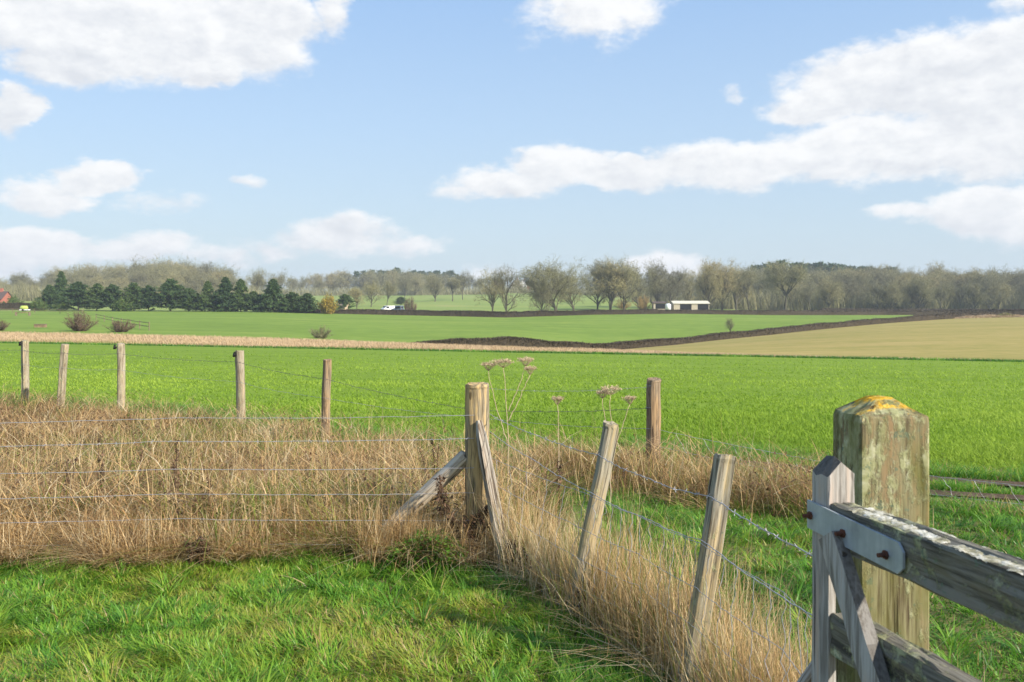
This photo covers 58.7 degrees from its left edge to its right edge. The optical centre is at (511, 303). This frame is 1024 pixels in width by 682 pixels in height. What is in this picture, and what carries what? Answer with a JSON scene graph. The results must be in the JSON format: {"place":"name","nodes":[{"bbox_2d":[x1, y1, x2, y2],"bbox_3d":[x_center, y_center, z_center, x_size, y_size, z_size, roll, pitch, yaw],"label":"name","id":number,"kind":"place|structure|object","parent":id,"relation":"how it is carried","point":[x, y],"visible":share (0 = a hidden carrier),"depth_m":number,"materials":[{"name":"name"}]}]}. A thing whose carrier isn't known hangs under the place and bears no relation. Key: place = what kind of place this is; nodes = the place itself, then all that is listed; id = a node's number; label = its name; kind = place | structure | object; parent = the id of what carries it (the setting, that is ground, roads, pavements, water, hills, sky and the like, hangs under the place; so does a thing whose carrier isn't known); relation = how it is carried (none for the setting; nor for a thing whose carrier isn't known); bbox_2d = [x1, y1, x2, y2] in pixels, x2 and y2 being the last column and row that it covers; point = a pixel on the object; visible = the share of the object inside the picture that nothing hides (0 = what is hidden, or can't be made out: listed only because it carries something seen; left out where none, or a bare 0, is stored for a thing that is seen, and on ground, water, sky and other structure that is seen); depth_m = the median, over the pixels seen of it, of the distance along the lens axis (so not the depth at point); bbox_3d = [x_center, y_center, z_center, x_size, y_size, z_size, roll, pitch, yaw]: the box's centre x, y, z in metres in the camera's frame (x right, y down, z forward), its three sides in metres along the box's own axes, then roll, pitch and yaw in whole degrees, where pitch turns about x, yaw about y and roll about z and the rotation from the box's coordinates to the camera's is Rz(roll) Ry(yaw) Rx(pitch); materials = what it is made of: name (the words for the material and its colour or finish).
{"place":"outdoors","nodes":[
{"label":"outdoors","id":0,"kind":"place"},
{"bbox_2d":[6,293,797,317],"bbox_3d":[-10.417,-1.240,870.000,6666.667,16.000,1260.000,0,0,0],"label":"parkland","id":1,"kind":"structure","parent":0,"point":[446,302],"depth_m":383.30,"materials":[{"name":"green plant"}]},
{"bbox_2d":[0,302,40,309],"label":"hedge","id":2,"kind":"object","parent":1,"relation":"on","point":[9,306],"visible":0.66,"depth_m":249.29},
{"bbox_2d":[28,298,50,310],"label":"bush","id":3,"kind":"object","parent":1,"relation":"on","point":[37,306],"visible":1,"depth_m":242.27,"materials":[{"name":"green plant"}]},
{"bbox_2d":[33,285,62,309],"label":"evergreen tree","id":4,"kind":"object","parent":1,"relation":"on","point":[49,295],"visible":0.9,"depth_m":247.30,"materials":[{"name":"green plant"}]},
{"bbox_2d":[52,271,73,308],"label":"evergreen tree","id":5,"kind":"object","parent":1,"relation":"on","point":[61,283],"visible":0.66,"depth_m":261.13,"materials":[{"name":"green plant"}]},
{"bbox_2d":[58,281,90,310],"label":"evergreen tree","id":6,"kind":"object","parent":1,"relation":"on","point":[75,292],"visible":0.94,"depth_m":241.61,"materials":[{"name":"green plant"}]},
{"bbox_2d":[81,282,106,310],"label":"evergreen tree","id":7,"kind":"object","parent":1,"relation":"on","point":[96,290],"visible":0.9,"depth_m":241.92,"materials":[{"name":"green plant"}]},
{"bbox_2d":[93,284,125,310],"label":"evergreen tree","id":8,"kind":"object","parent":1,"relation":"on","point":[111,293],"visible":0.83,"depth_m":240.96,"materials":[{"name":"green plant"}]},
{"bbox_2d":[118,282,145,310],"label":"evergreen tree","id":9,"kind":"object","parent":1,"relation":"on","point":[133,291],"visible":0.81,"depth_m":240.76,"materials":[{"name":"green plant"}]},
{"bbox_2d":[126,270,154,288],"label":"bare tree","id":10,"kind":"object","parent":1,"relation":"on","point":[143,277],"visible":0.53,"depth_m":406.82,"materials":[{"name":"brown plant"}]},
{"bbox_2d":[132,285,161,310],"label":"evergreen tree","id":11,"kind":"object","parent":1,"relation":"on","point":[148,291],"visible":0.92,"depth_m":240.84,"materials":[{"name":"green plant"}]},
{"bbox_2d":[146,278,185,310],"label":"evergreen tree","id":12,"kind":"object","parent":1,"relation":"on","point":[171,290],"visible":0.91,"depth_m":240.47,"materials":[{"name":"green plant"}]},
{"bbox_2d":[143,262,195,285],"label":"bare tree","id":13,"kind":"object","parent":1,"relation":"on","point":[161,271],"visible":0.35,"depth_m":436.36,"materials":[{"name":"brown plant"}]},
{"bbox_2d":[173,288,200,310],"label":"evergreen tree","id":14,"kind":"object","parent":1,"relation":"on","point":[188,296],"visible":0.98,"depth_m":240.09,"materials":[{"name":"green plant"}]},
{"bbox_2d":[171,262,207,285],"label":"bare tree","id":15,"kind":"object","parent":1,"relation":"on","point":[187,274],"visible":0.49,"depth_m":446.99,"materials":[{"name":"brown plant"}]},
{"bbox_2d":[193,281,217,311],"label":"evergreen tree","id":16,"kind":"object","parent":1,"relation":"on","point":[208,289],"visible":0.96,"depth_m":240.15,"materials":[{"name":"green plant"}]},
{"bbox_2d":[224,279,249,311],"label":"evergreen tree","id":17,"kind":"object","parent":1,"relation":"on","point":[240,289],"visible":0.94,"depth_m":240.06,"materials":[{"name":"green plant"}]},
{"bbox_2d":[246,267,270,289],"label":"bare tree","id":18,"kind":"object","parent":1,"relation":"on","point":[257,278],"visible":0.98,"depth_m":430.63,"materials":[{"name":"brown plant"}]},
{"bbox_2d":[263,267,294,294],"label":"bare tree","id":19,"kind":"object","parent":1,"relation":"on","point":[282,277],"visible":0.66,"depth_m":429.74,"materials":[{"name":"brown plant"}]},
{"bbox_2d":[333,294,355,309],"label":"evergreen tree","id":20,"kind":"object","parent":1,"relation":"on","point":[345,299],"visible":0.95,"depth_m":261.11,"materials":[{"name":"green plant"}]},
{"bbox_2d":[346,286,364,308],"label":"bare tree","id":21,"kind":"object","parent":1,"relation":"on","point":[353,293],"visible":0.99,"depth_m":299.83,"materials":[{"name":"brown plant"}]},
{"bbox_2d":[359,277,386,306],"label":"bare tree","id":22,"kind":"object","parent":1,"relation":"on","point":[372,288],"visible":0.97,"depth_m":329.61,"materials":[{"name":"brown plant"}]},
{"bbox_2d":[380,278,400,302],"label":"bare tree","id":23,"kind":"object","parent":1,"relation":"on","point":[391,289],"visible":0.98,"depth_m":344.62,"materials":[{"name":"brown plant"}]},
{"bbox_2d":[394,274,413,297],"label":"bare tree","id":24,"kind":"object","parent":1,"relation":"on","point":[404,287],"visible":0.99,"depth_m":518.51,"materials":[{"name":"brown plant"}]},
{"bbox_2d":[404,276,426,293],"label":"bare tree","id":25,"kind":"object","parent":1,"relation":"on","point":[416,283],"visible":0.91,"depth_m":583.37,"materials":[{"name":"brown plant"}]},
{"bbox_2d":[423,272,445,301],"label":"bare tree","id":26,"kind":"object","parent":1,"relation":"on","point":[434,289],"visible":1,"depth_m":428.10,"materials":[{"name":"brown plant"}]},
{"bbox_2d":[445,276,464,300],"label":"bare tree","id":27,"kind":"object","parent":1,"relation":"on","point":[453,284],"visible":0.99,"depth_m":439.80,"materials":[{"name":"brown plant"}]},
{"bbox_2d":[474,263,505,310],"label":"bare tree","id":28,"kind":"object","parent":1,"relation":"on","point":[491,293],"visible":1,"depth_m":255.99,"materials":[{"name":"brown plant"}]},
{"bbox_2d":[488,261,530,311],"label":"bare tree","id":29,"kind":"object","parent":1,"relation":"on","point":[507,276],"visible":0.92,"depth_m":257.06,"materials":[{"name":"brown plant"}]},
{"bbox_2d":[0,281,1023,309],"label":"undergrowth","id":30,"kind":"object","parent":1,"relation":"on","point":[765,302],"visible":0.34,"depth_m":360.85,"materials":[{"name":"plant"}]},
{"bbox_2d":[527,281,554,309],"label":"bare tree","id":31,"kind":"object","parent":1,"relation":"on","point":[543,295],"visible":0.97,"depth_m":259.40,"materials":[{"name":"brown plant"}]},
{"bbox_2d":[514,255,591,310],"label":"bare tree","id":32,"kind":"object","parent":1,"relation":"on","point":[547,274],"visible":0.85,"depth_m":263.17,"materials":[{"name":"brown plant"}]},
{"bbox_2d":[549,268,596,309],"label":"bare tree","id":33,"kind":"object","parent":1,"relation":"on","point":[570,295],"visible":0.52,"depth_m":274.42,"materials":[{"name":"brown plant"}]},
{"bbox_2d":[575,257,615,308],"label":"bare tree","id":34,"kind":"object","parent":1,"relation":"on","point":[593,269],"visible":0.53,"depth_m":304.16,"materials":[{"name":"brown plant"}]},
{"bbox_2d":[588,255,637,309],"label":"bare tree","id":35,"kind":"object","parent":1,"relation":"on","point":[614,289],"visible":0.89,"depth_m":298.68,"materials":[{"name":"brown plant"}]},
{"bbox_2d":[601,258,652,308],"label":"bare tree","id":36,"kind":"object","parent":1,"relation":"on","point":[624,298],"visible":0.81,"depth_m":297.54,"materials":[{"name":"brown plant"}]},
{"bbox_2d":[620,260,661,306],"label":"bare tree","id":37,"kind":"object","parent":1,"relation":"on","point":[640,280],"visible":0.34,"depth_m":329.20,"materials":[{"name":"brown plant"}]},
{"bbox_2d":[641,256,681,301],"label":"bare tree","id":38,"kind":"object","parent":1,"relation":"on","point":[659,276],"visible":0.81,"depth_m":336.49,"materials":[{"name":"brown plant"}]},
{"bbox_2d":[338,308,987,316],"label":"hedge","id":39,"kind":"object","parent":1,"relation":"on","point":[487,313],"visible":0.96,"depth_m":255.22,"materials":[{"name":"plant"}]},
{"bbox_2d":[658,266,688,300],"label":"bare tree","id":40,"kind":"object","parent":1,"relation":"on","point":[680,288],"visible":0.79,"depth_m":345.07,"materials":[{"name":"brown plant"}]},
{"bbox_2d":[676,268,701,300],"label":"bare tree","id":41,"kind":"object","parent":1,"relation":"on","point":[688,291],"visible":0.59,"depth_m":350.10,"materials":[{"name":"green plant"}]},
{"bbox_2d":[669,301,709,309],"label":"barn","id":42,"kind":"structure","parent":1,"relation":"on","point":[692,305],"depth_m":315.94,"materials":[{"name":"metal"}]},
{"bbox_2d":[685,263,728,308],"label":"bare tree","id":43,"kind":"object","parent":1,"relation":"on","point":[711,289],"visible":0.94,"depth_m":324.39,"materials":[{"name":"brown plant"}]},
{"bbox_2d":[697,256,743,309],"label":"bare tree","id":44,"kind":"object","parent":1,"relation":"on","point":[724,288],"visible":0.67,"depth_m":327.59,"materials":[{"name":"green plant"}]},
{"bbox_2d":[716,262,753,309],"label":"bare tree","id":45,"kind":"object","parent":1,"relation":"on","point":[735,294],"visible":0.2,"depth_m":344.56,"materials":[{"name":"brown plant"}]},
{"bbox_2d":[729,264,761,309],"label":"bare tree","id":46,"kind":"object","parent":1,"relation":"on","point":[744,276],"visible":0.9,"depth_m":334.98,"materials":[{"name":"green plant"}]},
{"bbox_2d":[749,269,775,297],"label":"bare tree","id":47,"kind":"object","parent":1,"relation":"on","point":[759,286],"visible":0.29,"depth_m":427.44,"materials":[{"name":"brown plant"}]},
{"bbox_2d":[758,256,811,309],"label":"bare tree","id":48,"kind":"object","parent":1,"relation":"on","point":[785,276],"visible":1,"depth_m":315.15,"materials":[{"name":"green plant"}]},
{"bbox_2d":[774,276,813,304],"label":"bare tree","id":49,"kind":"object","parent":1,"relation":"on","point":[786,289],"visible":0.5,"depth_m":358.51,"materials":[{"name":"brown plant"}]},
{"bbox_2d":[791,282,819,309],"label":"bare tree","id":50,"kind":"object","parent":1,"relation":"on","point":[804,292],"visible":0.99,"depth_m":346.12,"materials":[{"name":"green plant"}]},
{"bbox_2d":[803,271,835,295],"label":"bare tree","id":51,"kind":"object","parent":1,"relation":"on","point":[818,279],"visible":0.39,"depth_m":390.52,"materials":[{"name":"brown plant"}]},
{"bbox_2d":[813,274,844,307],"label":"bare tree","id":52,"kind":"object","parent":1,"relation":"on","point":[829,288],"visible":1,"depth_m":351.33,"materials":[{"name":"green plant"}]},
{"bbox_2d":[820,271,865,293],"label":"bare tree","id":53,"kind":"object","parent":1,"relation":"on","point":[842,278],"visible":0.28,"depth_m":385.88,"materials":[{"name":"brown plant"}]},
{"bbox_2d":[840,279,868,302],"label":"bare tree","id":54,"kind":"object","parent":1,"relation":"on","point":[850,287],"visible":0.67,"depth_m":364.49,"materials":[{"name":"brown plant"}]},
{"bbox_2d":[837,268,879,291],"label":"bare tree","id":55,"kind":"object","parent":1,"relation":"on","point":[857,280],"visible":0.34,"depth_m":387.16,"materials":[{"name":"brown plant"}]},
{"bbox_2d":[848,275,900,308],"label":"bare tree","id":56,"kind":"object","parent":1,"relation":"on","point":[875,288],"visible":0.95,"depth_m":351.38,"materials":[{"name":"brown plant"}]},
{"bbox_2d":[863,268,896,290],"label":"bare tree","id":57,"kind":"object","parent":1,"relation":"on","point":[883,277],"visible":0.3,"depth_m":393.16,"materials":[{"name":"brown plant"}]},
{"bbox_2d":[875,281,908,308],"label":"bare tree","id":58,"kind":"object","parent":1,"relation":"on","point":[894,294],"visible":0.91,"depth_m":348.89,"materials":[{"name":"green plant"}]},
{"bbox_2d":[821,308,1010,310],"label":"hedge","id":59,"kind":"object","parent":1,"relation":"on","point":[854,309],"visible":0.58,"depth_m":320.90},
{"bbox_2d":[889,266,945,295],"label":"bare tree","id":60,"kind":"object","parent":1,"relation":"on","point":[901,279],"visible":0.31,"depth_m":372.59,"materials":[{"name":"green plant"}]},
{"bbox_2d":[896,274,940,308],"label":"bare tree","id":61,"kind":"object","parent":1,"relation":"on","point":[918,287],"visible":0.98,"depth_m":348.54,"materials":[{"name":"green plant"}]},
{"bbox_2d":[923,269,953,298],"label":"bare tree","id":62,"kind":"object","parent":1,"relation":"on","point":[939,280],"visible":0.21,"depth_m":391.91,"materials":[{"name":"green plant"}]},
{"bbox_2d":[925,281,957,308],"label":"bare tree","id":63,"kind":"object","parent":1,"relation":"on","point":[940,291],"visible":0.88,"depth_m":349.35,"materials":[{"name":"brown plant"}]},
{"bbox_2d":[938,275,975,305],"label":"bare tree","id":64,"kind":"object","parent":1,"relation":"on","point":[959,286],"visible":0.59,"depth_m":358.10,"materials":[{"name":"brown plant"}]},
{"bbox_2d":[957,278,990,308],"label":"bare tree","id":65,"kind":"object","parent":1,"relation":"on","point":[974,293],"visible":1,"depth_m":337.49,"materials":[{"name":"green plant"}]},
{"bbox_2d":[970,275,1012,308],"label":"bare tree","id":66,"kind":"object","parent":1,"relation":"on","point":[990,288],"visible":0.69,"depth_m":348.00,"materials":[{"name":"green plant"}]},
{"bbox_2d":[981,269,1016,296],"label":"bare tree","id":67,"kind":"object","parent":1,"relation":"on","point":[998,280],"visible":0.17,"depth_m":370.59,"materials":[{"name":"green plant"}]},
{"bbox_2d":[1004,271,1023,294],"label":"bare tree","id":68,"kind":"object","parent":1,"relation":"on","point":[1016,279],"visible":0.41,"depth_m":390.03,"materials":[{"name":"brown plant"}]},
{"bbox_2d":[0,311,912,346],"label":"pasture","id":69,"kind":"structure","parent":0,"point":[572,328],"depth_m":177.28,"materials":[{"name":"plant"}]},
{"bbox_2d":[61,308,99,330],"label":"bush","id":70,"kind":"object","parent":69,"relation":"on","point":[77,324],"visible":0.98,"depth_m":111.51,"materials":[{"name":"plant"}]},
{"bbox_2d":[102,319,137,331],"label":"bush","id":71,"kind":"object","parent":69,"relation":"on","point":[117,327],"visible":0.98,"depth_m":109.72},
{"bbox_2d":[109,295,137,310],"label":"bush","id":72,"kind":"object","parent":69,"relation":"on","point":[121,304],"visible":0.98,"depth_m":237.96,"materials":[{"name":"green plant"}]},
{"bbox_2d":[209,277,242,311],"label":"evergreen tree","id":73,"kind":"object","parent":69,"relation":"on","point":[223,293],"visible":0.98,"depth_m":239.69,"materials":[{"name":"green plant"}]},
{"bbox_2d":[237,291,263,310],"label":"evergreen tree","id":74,"kind":"object","parent":69,"relation":"on","point":[252,300],"visible":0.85,"depth_m":238.97,"materials":[{"name":"green plant"}]},
{"bbox_2d":[251,279,295,312],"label":"evergreen tree","id":75,"kind":"object","parent":69,"relation":"on","point":[268,298],"visible":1,"depth_m":236.71,"materials":[{"name":"green plant"}]},
{"bbox_2d":[275,292,301,312],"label":"evergreen tree","id":76,"kind":"object","parent":69,"relation":"on","point":[289,298],"visible":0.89,"depth_m":237.67,"materials":[{"name":"green plant"}]},
{"bbox_2d":[293,293,319,312],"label":"evergreen tree","id":77,"kind":"object","parent":69,"relation":"on","point":[307,303],"visible":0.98,"depth_m":238.01,"materials":[{"name":"green plant"}]},
{"bbox_2d":[309,325,336,338],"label":"bush","id":78,"kind":"object","parent":69,"relation":"on","point":[322,334],"visible":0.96,"depth_m":107.68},
{"bbox_2d":[316,293,338,313],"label":"yellow tree","id":79,"kind":"object","parent":69,"relation":"on","point":[327,306],"visible":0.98,"depth_m":237.42,"materials":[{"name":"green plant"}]},
{"bbox_2d":[412,311,993,349],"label":"hedge","id":80,"kind":"object","parent":69,"relation":"on","point":[514,341],"visible":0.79,"depth_m":141.45,"materials":[{"name":"plant"}]},
{"bbox_2d":[0,382,998,681],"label":"rough grass","id":81,"kind":"structure","parent":0,"point":[272,470],"depth_m":6.75,"materials":[{"name":"plant"}]},
{"bbox_2d":[0,331,999,360],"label":"pale grass","id":82,"kind":"structure","parent":0,"point":[73,337],"depth_m":80.05,"materials":[{"name":"plant"}]},
{"bbox_2d":[0,343,1023,491],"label":"crop field","id":83,"kind":"structure","parent":0,"point":[213,352],"depth_m":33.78,"materials":[{"name":"plant"}]},
{"bbox_2d":[0,341,1023,361],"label":"field edge grass","id":84,"kind":"structure","parent":83,"relation":"on","point":[680,354],"depth_m":65.79,"materials":[{"name":"plant"}]},
{"bbox_2d":[0,453,1023,681],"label":"ground","id":85,"kind":"structure","parent":0,"point":[1005,670],"depth_m":5.11,"materials":[{"name":"plant"}]},
{"bbox_2d":[169,440,184,509],"bbox_3d":[-2.510,1.397,6.850,0.122,0.767,0.182,0,0,0],"label":"dock stalk","id":86,"kind":"object","parent":85,"relation":"on","point":[177,487],"visible":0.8,"depth_m":6.83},
{"bbox_2d":[183,536,210,566],"bbox_3d":[-2.096,1.654,6.050,0.195,0.213,0.142,0,0,0],"label":"seed clump","id":87,"kind":"object","parent":85,"relation":"on","point":[200,545],"visible":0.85,"depth_m":6.03,"materials":[{"name":"plant"}]},
{"bbox_2d":[0,382,489,553],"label":"strand fence","id":88,"kind":"object","parent":85,"relation":"on","point":[476,401],"visible":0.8,"depth_m":6.27,"materials":[{"name":"wood"}]},
{"bbox_2d":[431,474,490,549],"bbox_3d":[-0.336,1.459,6.175,0.427,0.595,0.134,0,0,14],"label":"dead vine","id":89,"kind":"object","parent":88,"relation":"hanging from","point":[444,499],"visible":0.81,"depth_m":6.18,"materials":[{"name":"plant"}]},
{"bbox_2d":[385,527,471,573],"bbox_3d":[-0.558,1.637,6.134,0.577,0.247,0.610,0,0,0],"label":"leafy weed","id":90,"kind":"object","parent":85,"relation":"on","point":[450,556],"visible":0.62,"depth_m":6.04,"materials":[{"name":"green plant"}]},
{"bbox_2d":[458,523,486,562],"bbox_3d":[-0.266,1.702,6.122,0.200,0.444,0.196,0,0,24],"label":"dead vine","id":91,"kind":"object","parent":85,"relation":"on","point":[470,538],"visible":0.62,"depth_m":6.11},
{"bbox_2d":[480,356,537,488],"bbox_3d":[-0.029,1.115,7.602,0.491,1.350,0.197,0,0,0],"label":"hogweed","id":92,"kind":"object","parent":85,"relation":"on","point":[507,361],"visible":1,"depth_m":7.60,"materials":[{"name":"plant"}]},
{"bbox_2d":[7,340,1023,509],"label":"boundary fence","id":93,"kind":"object","parent":85,"relation":"on","point":[653,408],"visible":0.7,"depth_m":13.33,"materials":[{"name":"brown wood"}]},
{"bbox_2d":[504,535,551,590],"bbox_3d":[0.118,1.719,5.654,0.153,0.432,0.645,0,0,-25],"label":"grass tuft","id":94,"kind":"object","parent":85,"relation":"on","point":[514,546],"visible":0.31,"depth_m":5.73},
{"bbox_2d":[594,384,635,502],"bbox_3d":[0.902,1.244,7.902,0.375,1.083,0.183,0,0,0],"label":"hogweed","id":95,"kind":"object","parent":85,"relation":"on","point":[614,388],"visible":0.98,"depth_m":7.89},
{"bbox_2d":[476,414,811,681],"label":"netting fence","id":96,"kind":"object","parent":85,"relation":"on","point":[716,514],"visible":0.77,"depth_m":4.11,"materials":[{"name":"wood"}]},
{"bbox_2d":[797,395,928,681],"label":"gate post","id":97,"kind":"object","parent":85,"relation":"on","point":[881,448],"visible":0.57,"depth_m":2.50,"materials":[{"name":"wood"}]},
{"bbox_2d":[802,455,1023,681],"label":"field gate","id":98,"kind":"structure","parent":97,"relation":"attached to","point":[987,582],"depth_m":2.03,"materials":[{"name":"wood"}]},
{"bbox_2d":[0,390,1023,524],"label":"verge grass","id":99,"kind":"structure","parent":0,"point":[998,505],"depth_m":11.56,"materials":[{"name":"plant"}]},
{"bbox_2d":[0,0,1023,296],"label":"sky","id":100,"kind":"structure","parent":0,"point":[301,137],"materials":[{"name":"blue"}]},
{"bbox_2d":[623,316,1023,359],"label":"stubble field","id":101,"kind":"structure","parent":0,"point":[986,338],"depth_m":100.59,"materials":[{"name":"plant"}]},
{"bbox_2d":[953,312,1023,318],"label":"straw heap","id":102,"kind":"object","parent":101,"relation":"on","point":[1003,315],"visible":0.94,"depth_m":220.79,"materials":[{"name":"beige plant"}]},
{"bbox_2d":[988,308,1023,314],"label":"hedge","id":103,"kind":"object","parent":101,"relation":"on","point":[1011,311],"visible":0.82,"depth_m":269.42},
{"bbox_2d":[696,457,1023,499],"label":"track","id":104,"kind":"structure","parent":0,"point":[985,495],"depth_m":9.34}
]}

